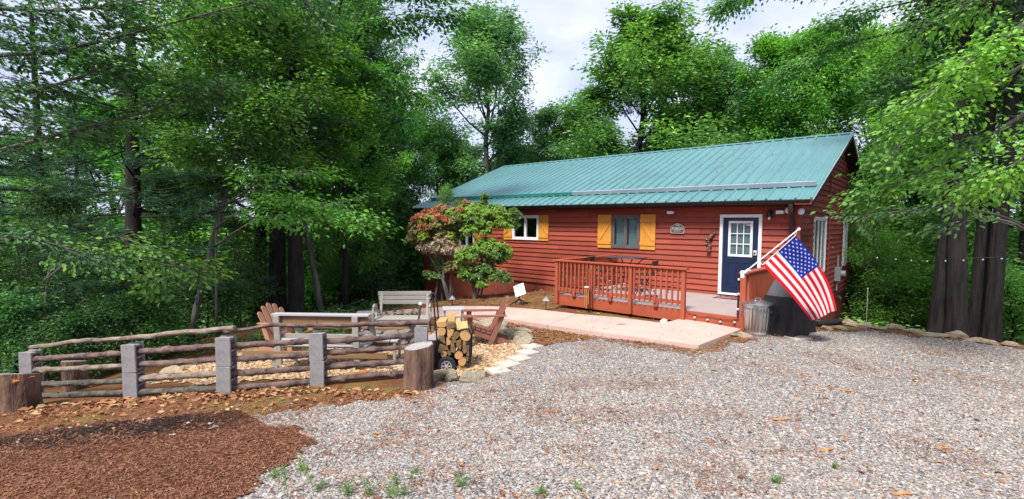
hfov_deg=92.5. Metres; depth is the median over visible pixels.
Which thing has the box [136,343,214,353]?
branch rail
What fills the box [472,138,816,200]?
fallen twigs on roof
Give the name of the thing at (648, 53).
oak tree
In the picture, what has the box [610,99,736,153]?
oak tree
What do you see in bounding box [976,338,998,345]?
edging rock
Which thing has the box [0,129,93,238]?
maple tree
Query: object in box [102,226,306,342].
bush
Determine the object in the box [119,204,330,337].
bush
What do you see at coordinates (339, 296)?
pine tree
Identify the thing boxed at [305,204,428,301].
bush
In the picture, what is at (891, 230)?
sapling
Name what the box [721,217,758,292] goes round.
door
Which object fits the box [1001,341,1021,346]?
edging rock
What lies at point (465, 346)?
firewood log
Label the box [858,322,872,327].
edging rock
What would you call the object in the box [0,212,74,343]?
sapling
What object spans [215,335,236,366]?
concrete block
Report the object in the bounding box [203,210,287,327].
sapling
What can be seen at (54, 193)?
pine tree
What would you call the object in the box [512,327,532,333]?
edging rock
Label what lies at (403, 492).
weed
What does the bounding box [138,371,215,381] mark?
branch rail
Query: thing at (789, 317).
covered grill
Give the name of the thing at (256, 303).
bush
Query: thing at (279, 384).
branch rail
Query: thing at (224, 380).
concrete block
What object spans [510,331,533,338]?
edging rock
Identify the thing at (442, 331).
firewood log
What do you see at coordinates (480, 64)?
oak tree
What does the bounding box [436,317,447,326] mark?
firewood log
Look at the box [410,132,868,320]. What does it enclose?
house
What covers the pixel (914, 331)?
edging rock
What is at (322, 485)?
weed
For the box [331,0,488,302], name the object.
overhanging tree
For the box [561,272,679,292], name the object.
string lights
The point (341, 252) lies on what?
maple tree
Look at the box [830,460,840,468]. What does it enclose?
weed
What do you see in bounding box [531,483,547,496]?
weed
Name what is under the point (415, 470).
weed
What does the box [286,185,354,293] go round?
sapling
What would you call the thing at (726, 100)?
oak tree
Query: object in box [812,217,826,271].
window
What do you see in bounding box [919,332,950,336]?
edging rock
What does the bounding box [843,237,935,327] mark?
bush
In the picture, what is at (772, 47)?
oak tree
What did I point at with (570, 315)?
walk needles
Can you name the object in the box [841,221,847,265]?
window
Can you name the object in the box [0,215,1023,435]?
ground
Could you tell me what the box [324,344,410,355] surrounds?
branch rail
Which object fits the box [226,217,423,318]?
bush
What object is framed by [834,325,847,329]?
edging rock
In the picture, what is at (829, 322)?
drain pipe
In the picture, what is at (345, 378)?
branch rail
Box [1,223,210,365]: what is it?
bush
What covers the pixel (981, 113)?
tall tree
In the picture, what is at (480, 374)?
edging rock
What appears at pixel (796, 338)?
paving slab
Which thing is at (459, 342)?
firewood log
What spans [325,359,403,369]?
branch rail
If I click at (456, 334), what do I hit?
firewood log
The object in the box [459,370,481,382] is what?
edging rock
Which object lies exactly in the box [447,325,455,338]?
firewood log
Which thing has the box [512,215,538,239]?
window
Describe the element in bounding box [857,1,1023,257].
maple tree
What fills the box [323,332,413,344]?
branch rail
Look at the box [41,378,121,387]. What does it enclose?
branch rail
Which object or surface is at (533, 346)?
stepping stone
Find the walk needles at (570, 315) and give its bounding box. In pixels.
[396,306,706,339]
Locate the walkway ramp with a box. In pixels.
[548,314,740,348]
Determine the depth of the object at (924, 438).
5.27 m
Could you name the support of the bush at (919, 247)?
on the ground
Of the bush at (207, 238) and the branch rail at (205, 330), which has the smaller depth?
the branch rail at (205, 330)
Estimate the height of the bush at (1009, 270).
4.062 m
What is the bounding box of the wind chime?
[584,286,589,308]
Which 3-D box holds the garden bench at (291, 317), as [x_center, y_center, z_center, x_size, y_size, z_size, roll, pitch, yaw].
[-3.139,1.515,8.164,2.332,0.996,0.727,1,3,1]
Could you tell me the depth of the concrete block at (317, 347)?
6.85 m
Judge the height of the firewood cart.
1.251 m
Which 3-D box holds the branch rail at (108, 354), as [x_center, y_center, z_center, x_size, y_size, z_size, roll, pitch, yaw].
[-6.462,1.589,7.262,2.258,0.398,0.114,2,3,18]
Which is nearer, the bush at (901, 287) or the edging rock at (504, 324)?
the edging rock at (504, 324)
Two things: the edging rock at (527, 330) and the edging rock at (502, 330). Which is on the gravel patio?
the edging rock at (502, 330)
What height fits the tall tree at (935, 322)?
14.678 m
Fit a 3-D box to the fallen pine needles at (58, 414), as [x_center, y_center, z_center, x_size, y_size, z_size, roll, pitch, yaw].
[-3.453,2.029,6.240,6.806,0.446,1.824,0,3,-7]
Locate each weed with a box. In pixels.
[265,465,281,477]
[278,464,289,495]
[295,455,313,495]
[297,463,306,473]
[313,480,330,490]
[338,478,354,495]
[361,476,380,496]
[384,484,401,498]
[389,473,400,486]
[395,484,409,496]
[409,466,419,482]
[455,469,470,486]
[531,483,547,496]
[571,478,583,490]
[769,473,783,484]
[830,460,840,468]
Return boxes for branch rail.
[28,326,236,348]
[32,350,120,361]
[32,363,121,372]
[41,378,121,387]
[42,390,122,398]
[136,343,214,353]
[137,357,215,366]
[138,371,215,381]
[138,385,215,394]
[223,319,427,332]
[231,338,308,348]
[231,352,308,361]
[231,364,309,377]
[231,379,309,390]
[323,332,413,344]
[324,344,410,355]
[324,370,402,382]
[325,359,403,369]
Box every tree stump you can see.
[0,373,43,413]
[60,360,88,391]
[402,341,434,391]
[428,334,444,369]
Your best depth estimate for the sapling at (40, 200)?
14.64 m
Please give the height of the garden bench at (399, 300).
0.943 m
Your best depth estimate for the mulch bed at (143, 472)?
4.37 m
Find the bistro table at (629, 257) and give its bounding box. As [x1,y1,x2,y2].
[607,255,648,291]
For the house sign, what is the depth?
14.22 m
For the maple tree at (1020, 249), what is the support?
on the ground
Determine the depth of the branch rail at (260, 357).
6.74 m
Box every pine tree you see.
[0,0,142,366]
[0,0,283,346]
[0,1,115,253]
[2,103,126,349]
[164,102,240,302]
[167,7,362,322]
[214,1,357,312]
[302,0,424,306]
[327,37,377,308]
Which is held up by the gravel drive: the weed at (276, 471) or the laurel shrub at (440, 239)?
the weed at (276, 471)
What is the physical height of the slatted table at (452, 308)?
0.495 m
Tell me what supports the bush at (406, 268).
on the ground
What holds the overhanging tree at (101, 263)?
on the ground
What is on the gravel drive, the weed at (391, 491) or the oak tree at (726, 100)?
the weed at (391, 491)
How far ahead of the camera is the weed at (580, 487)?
3.67 m
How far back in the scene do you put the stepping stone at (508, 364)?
7.86 m
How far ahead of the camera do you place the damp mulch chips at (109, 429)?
5.16 m
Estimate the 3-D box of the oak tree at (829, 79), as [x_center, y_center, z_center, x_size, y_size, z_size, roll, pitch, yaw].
[17.318,-3.228,26.612,10.455,19.186,9.759,2,3,21]
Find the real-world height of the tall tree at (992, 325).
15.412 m
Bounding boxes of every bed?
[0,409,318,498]
[181,289,655,382]
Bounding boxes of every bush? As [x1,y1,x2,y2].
[0,254,93,364]
[0,259,113,363]
[0,279,95,373]
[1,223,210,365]
[1,249,160,363]
[1,299,128,378]
[3,217,124,347]
[49,284,172,365]
[63,214,248,331]
[94,285,204,359]
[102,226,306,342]
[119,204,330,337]
[148,219,327,321]
[158,260,257,336]
[209,209,376,324]
[212,255,287,322]
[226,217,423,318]
[266,200,426,307]
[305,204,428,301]
[330,238,409,300]
[365,250,424,300]
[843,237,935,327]
[844,256,933,328]
[847,262,933,328]
[851,212,933,325]
[851,219,1016,331]
[856,212,973,328]
[871,243,1021,340]
[916,248,1023,340]
[968,262,1023,344]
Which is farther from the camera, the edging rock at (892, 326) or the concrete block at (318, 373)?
the edging rock at (892, 326)
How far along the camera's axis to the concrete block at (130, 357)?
6.80 m
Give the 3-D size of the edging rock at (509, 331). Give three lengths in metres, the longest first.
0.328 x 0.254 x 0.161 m
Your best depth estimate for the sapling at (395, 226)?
21.31 m
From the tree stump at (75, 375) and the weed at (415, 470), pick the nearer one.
the weed at (415, 470)
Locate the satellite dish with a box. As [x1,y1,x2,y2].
[510,283,527,305]
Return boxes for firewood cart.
[428,292,472,369]
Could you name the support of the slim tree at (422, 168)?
on the ground
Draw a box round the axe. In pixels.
[417,302,421,319]
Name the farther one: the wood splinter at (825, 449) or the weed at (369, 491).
the wood splinter at (825, 449)
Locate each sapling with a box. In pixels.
[0,169,121,354]
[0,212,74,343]
[26,236,139,363]
[43,224,238,380]
[93,167,230,339]
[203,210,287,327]
[213,159,406,337]
[220,190,322,297]
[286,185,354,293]
[304,190,374,289]
[319,178,415,300]
[374,190,424,295]
[428,182,459,299]
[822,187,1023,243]
[867,219,932,324]
[969,225,1019,338]
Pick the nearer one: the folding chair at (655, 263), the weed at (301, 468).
the weed at (301, 468)
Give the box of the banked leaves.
[18,386,418,416]
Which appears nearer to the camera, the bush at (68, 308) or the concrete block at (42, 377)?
the concrete block at (42, 377)
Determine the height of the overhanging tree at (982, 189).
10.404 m
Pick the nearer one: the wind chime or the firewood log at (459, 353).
the firewood log at (459, 353)
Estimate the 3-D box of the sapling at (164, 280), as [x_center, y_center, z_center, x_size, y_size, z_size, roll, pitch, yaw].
[-8.283,1.445,10.727,4.313,3.989,2.678,1,3,-1]
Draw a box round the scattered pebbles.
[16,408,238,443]
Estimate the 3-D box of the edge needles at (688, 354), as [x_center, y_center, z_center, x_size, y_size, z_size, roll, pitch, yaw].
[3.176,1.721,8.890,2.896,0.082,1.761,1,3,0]
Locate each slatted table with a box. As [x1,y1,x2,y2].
[357,310,378,316]
[368,335,400,360]
[442,306,464,321]
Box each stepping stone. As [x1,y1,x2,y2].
[484,366,510,375]
[495,359,520,368]
[506,354,530,361]
[515,348,539,355]
[520,343,543,349]
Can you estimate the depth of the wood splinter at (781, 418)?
5.26 m
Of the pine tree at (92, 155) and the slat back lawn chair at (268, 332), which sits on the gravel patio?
the slat back lawn chair at (268, 332)
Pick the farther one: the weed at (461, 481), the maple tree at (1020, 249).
the maple tree at (1020, 249)
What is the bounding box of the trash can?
[741,298,773,335]
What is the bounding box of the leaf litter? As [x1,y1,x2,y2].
[0,381,447,435]
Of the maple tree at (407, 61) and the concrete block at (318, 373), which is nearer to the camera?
the concrete block at (318, 373)
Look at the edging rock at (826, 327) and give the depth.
10.65 m
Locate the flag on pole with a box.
[740,228,836,320]
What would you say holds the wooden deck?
on the ground
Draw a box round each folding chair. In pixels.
[587,256,608,290]
[635,260,658,297]
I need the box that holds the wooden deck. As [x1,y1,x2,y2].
[552,255,775,331]
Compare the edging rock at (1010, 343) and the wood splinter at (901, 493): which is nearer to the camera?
the wood splinter at (901, 493)
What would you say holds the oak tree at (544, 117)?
on the ground
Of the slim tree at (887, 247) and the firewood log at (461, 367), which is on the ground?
the slim tree at (887, 247)
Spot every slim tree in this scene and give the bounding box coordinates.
[339,87,439,295]
[843,139,907,321]
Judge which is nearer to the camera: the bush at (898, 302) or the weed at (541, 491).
the weed at (541, 491)
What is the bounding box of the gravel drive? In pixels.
[217,331,1023,498]
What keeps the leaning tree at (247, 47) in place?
on the ground
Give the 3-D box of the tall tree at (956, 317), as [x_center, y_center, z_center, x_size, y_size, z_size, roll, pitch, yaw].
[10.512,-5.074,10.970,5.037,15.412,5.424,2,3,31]
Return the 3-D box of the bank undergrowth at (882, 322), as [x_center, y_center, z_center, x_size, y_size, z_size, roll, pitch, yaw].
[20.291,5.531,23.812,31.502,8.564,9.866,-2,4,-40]
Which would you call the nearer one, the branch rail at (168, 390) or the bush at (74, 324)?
the branch rail at (168, 390)
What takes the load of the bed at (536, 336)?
on the ground
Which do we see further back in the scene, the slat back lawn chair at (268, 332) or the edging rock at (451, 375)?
the slat back lawn chair at (268, 332)
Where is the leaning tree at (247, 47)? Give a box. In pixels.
[93,0,346,342]
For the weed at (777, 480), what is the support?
on the gravel drive
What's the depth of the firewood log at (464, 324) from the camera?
7.86 m
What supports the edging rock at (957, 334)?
on the ground
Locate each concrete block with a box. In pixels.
[18,349,42,374]
[41,374,43,392]
[120,342,145,372]
[122,369,145,397]
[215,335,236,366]
[215,363,237,393]
[309,331,326,360]
[310,358,327,386]
[414,325,427,342]
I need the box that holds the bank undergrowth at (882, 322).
[840,312,925,331]
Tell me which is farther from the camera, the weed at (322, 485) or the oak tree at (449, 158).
the oak tree at (449, 158)
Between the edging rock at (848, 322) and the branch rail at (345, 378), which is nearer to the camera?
the branch rail at (345, 378)
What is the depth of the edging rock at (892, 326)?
10.78 m
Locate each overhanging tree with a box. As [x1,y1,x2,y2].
[0,0,360,283]
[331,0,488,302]
[698,0,1010,145]
[810,0,1023,225]
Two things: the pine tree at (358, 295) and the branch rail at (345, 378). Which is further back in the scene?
the pine tree at (358, 295)
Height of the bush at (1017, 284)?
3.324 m
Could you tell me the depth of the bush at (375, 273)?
17.84 m
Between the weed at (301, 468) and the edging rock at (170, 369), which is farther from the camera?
the edging rock at (170, 369)
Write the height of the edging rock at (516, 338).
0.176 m
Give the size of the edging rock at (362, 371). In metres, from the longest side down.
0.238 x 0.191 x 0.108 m
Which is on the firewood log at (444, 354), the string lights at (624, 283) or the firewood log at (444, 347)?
the firewood log at (444, 347)
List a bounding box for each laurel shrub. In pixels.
[405,198,470,301]
[444,193,522,298]
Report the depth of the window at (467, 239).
20.17 m
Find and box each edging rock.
[159,365,185,373]
[355,370,369,373]
[434,369,446,380]
[444,368,457,381]
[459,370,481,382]
[475,370,485,378]
[479,319,491,327]
[498,327,507,333]
[500,321,508,327]
[504,328,514,335]
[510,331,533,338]
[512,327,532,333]
[513,335,521,342]
[515,336,535,344]
[736,331,752,338]
[820,325,832,329]
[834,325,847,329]
[842,318,858,326]
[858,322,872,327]
[867,326,886,329]
[885,323,905,330]
[906,328,922,333]
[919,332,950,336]
[944,330,968,338]
[964,337,980,341]
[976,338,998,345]
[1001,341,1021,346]
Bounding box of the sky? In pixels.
[0,0,1023,218]
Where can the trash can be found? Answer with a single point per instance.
(757, 315)
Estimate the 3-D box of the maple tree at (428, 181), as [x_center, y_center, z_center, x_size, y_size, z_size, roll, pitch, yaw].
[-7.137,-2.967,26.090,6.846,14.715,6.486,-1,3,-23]
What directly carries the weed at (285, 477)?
on the gravel drive
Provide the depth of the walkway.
11.98 m
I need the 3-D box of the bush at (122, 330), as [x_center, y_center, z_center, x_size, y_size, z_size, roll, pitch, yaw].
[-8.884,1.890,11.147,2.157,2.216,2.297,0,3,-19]
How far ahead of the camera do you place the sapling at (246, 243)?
18.68 m
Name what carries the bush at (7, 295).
on the ground
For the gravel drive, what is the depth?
5.18 m
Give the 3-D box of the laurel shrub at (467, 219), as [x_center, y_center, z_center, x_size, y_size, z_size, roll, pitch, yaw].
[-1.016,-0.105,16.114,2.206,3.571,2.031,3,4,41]
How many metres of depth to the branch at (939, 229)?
9.30 m
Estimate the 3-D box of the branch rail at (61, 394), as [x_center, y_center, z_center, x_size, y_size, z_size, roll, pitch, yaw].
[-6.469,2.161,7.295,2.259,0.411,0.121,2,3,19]
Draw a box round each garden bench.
[242,312,397,369]
[368,291,433,331]
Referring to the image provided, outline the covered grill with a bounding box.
[764,280,815,336]
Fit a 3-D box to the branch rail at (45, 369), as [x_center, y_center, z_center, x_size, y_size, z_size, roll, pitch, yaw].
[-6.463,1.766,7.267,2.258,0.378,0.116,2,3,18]
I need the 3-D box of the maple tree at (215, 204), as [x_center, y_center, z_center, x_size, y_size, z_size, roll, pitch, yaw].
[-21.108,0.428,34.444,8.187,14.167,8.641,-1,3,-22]
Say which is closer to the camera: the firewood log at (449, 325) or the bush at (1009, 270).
the firewood log at (449, 325)
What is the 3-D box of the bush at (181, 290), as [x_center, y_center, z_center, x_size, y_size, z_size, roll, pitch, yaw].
[-21.068,2.492,28.584,11.684,9.601,12.445,2,3,33]
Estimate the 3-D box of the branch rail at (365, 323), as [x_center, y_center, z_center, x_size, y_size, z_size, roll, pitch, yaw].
[-2.581,1.081,7.020,2.752,0.158,0.122,0,3,-18]
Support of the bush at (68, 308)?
on the ground
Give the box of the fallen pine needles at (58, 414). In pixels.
[0,373,498,433]
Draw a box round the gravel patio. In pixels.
[155,331,525,384]
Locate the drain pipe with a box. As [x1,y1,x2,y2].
[815,319,843,325]
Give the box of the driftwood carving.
[705,229,715,254]
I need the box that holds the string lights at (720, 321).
[685,293,738,323]
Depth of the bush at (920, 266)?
16.97 m
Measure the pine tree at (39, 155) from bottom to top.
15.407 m
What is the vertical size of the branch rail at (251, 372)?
0.130 m
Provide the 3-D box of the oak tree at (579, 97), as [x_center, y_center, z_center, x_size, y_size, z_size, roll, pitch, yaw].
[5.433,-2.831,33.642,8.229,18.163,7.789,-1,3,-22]
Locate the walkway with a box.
[368,306,574,329]
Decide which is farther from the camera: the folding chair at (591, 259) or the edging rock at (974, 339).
the folding chair at (591, 259)
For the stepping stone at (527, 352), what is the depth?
8.55 m
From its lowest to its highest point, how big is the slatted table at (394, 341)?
0.455 m
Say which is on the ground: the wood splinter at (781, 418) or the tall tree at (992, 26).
the tall tree at (992, 26)
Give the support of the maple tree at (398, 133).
on the ground
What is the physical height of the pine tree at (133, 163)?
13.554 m
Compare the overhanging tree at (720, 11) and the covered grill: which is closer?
the covered grill
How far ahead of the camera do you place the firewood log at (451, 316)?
7.84 m
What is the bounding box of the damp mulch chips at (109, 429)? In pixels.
[0,409,269,454]
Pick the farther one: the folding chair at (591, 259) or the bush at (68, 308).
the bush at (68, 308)
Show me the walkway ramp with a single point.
(695, 334)
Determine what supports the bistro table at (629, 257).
on the wooden deck
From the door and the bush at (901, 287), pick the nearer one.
the door
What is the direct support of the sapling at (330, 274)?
on the ground
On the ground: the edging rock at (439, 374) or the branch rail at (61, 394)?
the edging rock at (439, 374)
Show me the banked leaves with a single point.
(133, 401)
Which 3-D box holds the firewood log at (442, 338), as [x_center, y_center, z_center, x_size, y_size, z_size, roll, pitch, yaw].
[-1.112,1.422,7.942,0.120,0.120,0.399,1,3,0]
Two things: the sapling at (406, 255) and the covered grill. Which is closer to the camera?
the covered grill
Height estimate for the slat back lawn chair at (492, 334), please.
0.934 m
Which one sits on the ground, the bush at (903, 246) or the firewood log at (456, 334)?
the bush at (903, 246)
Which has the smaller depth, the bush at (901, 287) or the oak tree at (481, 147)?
the bush at (901, 287)
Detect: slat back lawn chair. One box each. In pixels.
[256,303,312,350]
[462,296,511,346]
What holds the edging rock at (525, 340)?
on the ground
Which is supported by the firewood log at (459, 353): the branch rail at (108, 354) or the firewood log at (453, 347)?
the firewood log at (453, 347)
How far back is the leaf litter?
6.05 m
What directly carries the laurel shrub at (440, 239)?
on the ground
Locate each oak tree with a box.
[400,120,472,287]
[406,0,551,187]
[418,139,549,265]
[422,137,483,262]
[520,99,588,163]
[530,0,768,161]
[536,78,646,159]
[540,117,635,160]
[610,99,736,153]
[668,38,779,147]
[695,22,876,177]
[740,6,944,240]
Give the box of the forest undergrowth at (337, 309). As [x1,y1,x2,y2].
[0,295,420,380]
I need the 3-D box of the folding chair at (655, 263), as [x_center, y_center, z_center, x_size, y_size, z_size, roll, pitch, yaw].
[3.539,0.776,12.883,0.521,1.002,0.465,3,4,33]
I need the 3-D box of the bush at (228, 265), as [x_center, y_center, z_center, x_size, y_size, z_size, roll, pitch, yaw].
[-14.676,1.959,28.663,12.445,9.601,11.684,2,3,23]
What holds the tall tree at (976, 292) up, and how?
on the ground
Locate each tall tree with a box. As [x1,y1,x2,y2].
[845,0,1011,337]
[886,0,1023,332]
[890,0,1023,204]
[929,0,1023,336]
[945,0,1023,341]
[946,2,1023,332]
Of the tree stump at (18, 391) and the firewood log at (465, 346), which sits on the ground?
the tree stump at (18, 391)
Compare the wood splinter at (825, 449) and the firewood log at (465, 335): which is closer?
the wood splinter at (825, 449)
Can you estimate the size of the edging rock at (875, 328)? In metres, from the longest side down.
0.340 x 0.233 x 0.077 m
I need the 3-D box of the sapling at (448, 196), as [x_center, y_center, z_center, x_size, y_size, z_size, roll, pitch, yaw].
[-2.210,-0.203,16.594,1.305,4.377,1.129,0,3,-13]
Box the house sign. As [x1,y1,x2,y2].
[670,223,684,233]
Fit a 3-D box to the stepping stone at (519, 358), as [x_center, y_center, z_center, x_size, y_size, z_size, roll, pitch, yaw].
[0.120,1.829,8.212,0.310,0.048,0.310,-2,4,-39]
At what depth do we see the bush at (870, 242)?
20.05 m
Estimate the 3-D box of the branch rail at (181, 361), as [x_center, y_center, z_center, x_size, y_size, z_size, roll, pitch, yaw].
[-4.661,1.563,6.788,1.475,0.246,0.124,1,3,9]
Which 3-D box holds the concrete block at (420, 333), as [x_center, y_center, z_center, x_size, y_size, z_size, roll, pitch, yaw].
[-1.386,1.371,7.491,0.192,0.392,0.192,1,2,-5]
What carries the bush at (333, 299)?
on the ground
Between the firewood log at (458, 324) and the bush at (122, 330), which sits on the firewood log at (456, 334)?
the firewood log at (458, 324)
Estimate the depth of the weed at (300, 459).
3.58 m
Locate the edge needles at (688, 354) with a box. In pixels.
[603,336,750,355]
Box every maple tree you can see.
[0,82,200,324]
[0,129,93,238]
[4,0,438,321]
[159,166,243,326]
[189,9,384,312]
[286,39,420,311]
[288,0,453,305]
[333,48,443,269]
[811,12,997,239]
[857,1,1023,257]
[858,102,1008,269]
[871,8,1023,344]
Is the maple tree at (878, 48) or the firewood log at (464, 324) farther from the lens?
the maple tree at (878, 48)
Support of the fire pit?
on the gravel patio
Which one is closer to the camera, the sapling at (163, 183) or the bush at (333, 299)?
the sapling at (163, 183)
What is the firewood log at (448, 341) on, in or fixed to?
on the firewood log at (444, 347)
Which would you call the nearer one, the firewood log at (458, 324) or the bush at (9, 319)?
the firewood log at (458, 324)
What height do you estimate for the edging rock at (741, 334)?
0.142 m
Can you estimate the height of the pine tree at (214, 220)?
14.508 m
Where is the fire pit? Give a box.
[359,320,415,344]
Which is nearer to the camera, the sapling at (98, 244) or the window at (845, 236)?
the sapling at (98, 244)
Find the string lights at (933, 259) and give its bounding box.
[832,245,1018,261]
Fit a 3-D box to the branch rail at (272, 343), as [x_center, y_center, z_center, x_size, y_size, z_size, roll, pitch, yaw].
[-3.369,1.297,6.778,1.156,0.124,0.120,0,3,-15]
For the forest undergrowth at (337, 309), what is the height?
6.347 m
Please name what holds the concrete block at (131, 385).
on the ground
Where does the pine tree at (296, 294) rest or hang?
on the ground
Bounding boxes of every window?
[459,233,474,247]
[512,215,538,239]
[611,215,639,248]
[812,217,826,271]
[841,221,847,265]
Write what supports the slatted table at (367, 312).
on the ground
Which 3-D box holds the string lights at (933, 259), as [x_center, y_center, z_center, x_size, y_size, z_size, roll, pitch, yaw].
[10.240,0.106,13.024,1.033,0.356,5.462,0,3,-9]
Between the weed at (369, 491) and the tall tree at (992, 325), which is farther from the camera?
the tall tree at (992, 325)
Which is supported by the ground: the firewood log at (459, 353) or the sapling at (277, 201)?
the sapling at (277, 201)
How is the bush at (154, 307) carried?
on the ground
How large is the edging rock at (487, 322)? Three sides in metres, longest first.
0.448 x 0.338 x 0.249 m
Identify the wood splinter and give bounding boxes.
[771,418,791,419]
[818,448,833,451]
[890,492,913,494]
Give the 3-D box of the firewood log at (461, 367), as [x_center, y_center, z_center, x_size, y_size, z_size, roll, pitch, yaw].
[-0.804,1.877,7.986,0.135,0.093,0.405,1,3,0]
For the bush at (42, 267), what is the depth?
13.53 m
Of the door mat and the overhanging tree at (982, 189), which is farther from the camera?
the door mat
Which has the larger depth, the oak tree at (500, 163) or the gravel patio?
the oak tree at (500, 163)
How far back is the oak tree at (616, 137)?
39.73 m
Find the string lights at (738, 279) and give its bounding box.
[737,276,739,310]
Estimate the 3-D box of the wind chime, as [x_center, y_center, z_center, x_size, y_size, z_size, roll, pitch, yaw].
[1.894,1.008,12.411,0.150,0.960,0.146,3,4,41]
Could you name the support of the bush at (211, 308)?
on the ground
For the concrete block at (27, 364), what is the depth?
7.52 m
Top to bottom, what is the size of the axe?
1.080 m
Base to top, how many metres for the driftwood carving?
0.734 m
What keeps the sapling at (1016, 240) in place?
on the ground
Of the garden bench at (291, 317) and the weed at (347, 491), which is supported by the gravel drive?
the weed at (347, 491)
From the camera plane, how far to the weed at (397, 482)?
3.62 m
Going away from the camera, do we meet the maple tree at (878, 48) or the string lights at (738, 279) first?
the string lights at (738, 279)
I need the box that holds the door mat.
[713,295,736,299]
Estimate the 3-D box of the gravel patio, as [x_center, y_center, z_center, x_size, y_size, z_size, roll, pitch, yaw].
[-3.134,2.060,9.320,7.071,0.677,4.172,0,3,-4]
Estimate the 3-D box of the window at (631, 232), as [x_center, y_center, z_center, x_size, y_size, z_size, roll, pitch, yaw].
[3.600,-0.560,15.401,0.970,1.040,0.172,3,4,41]
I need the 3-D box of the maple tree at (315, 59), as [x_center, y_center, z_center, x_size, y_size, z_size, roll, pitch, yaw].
[-7.106,-3.148,15.796,6.398,11.342,5.974,2,3,31]
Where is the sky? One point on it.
(562, 26)
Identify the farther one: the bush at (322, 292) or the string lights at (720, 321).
the bush at (322, 292)
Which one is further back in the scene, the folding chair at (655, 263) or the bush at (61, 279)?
the bush at (61, 279)
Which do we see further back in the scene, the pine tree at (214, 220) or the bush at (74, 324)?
the pine tree at (214, 220)
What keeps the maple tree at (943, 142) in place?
on the ground
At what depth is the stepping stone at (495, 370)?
7.50 m
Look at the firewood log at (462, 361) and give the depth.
7.74 m
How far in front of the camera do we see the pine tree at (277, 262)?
14.87 m
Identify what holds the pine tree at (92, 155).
on the ground
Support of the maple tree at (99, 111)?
on the ground
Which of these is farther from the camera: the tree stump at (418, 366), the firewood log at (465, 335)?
the firewood log at (465, 335)
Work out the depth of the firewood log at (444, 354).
7.76 m
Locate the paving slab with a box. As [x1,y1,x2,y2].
[785,335,812,340]
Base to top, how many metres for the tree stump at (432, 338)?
0.566 m
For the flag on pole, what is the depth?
9.02 m
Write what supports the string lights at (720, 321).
attached to the wooden deck
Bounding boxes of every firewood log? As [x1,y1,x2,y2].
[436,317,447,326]
[438,326,446,335]
[438,331,446,343]
[438,343,450,349]
[441,350,446,356]
[446,321,455,329]
[446,336,451,344]
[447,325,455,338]
[448,312,454,321]
[450,342,456,352]
[452,328,460,338]
[455,318,461,331]
[455,345,463,358]
[456,336,462,349]
[457,361,467,368]
[458,352,466,365]
[460,321,467,330]
[460,327,471,340]
[462,340,468,353]
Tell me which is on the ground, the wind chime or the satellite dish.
the satellite dish

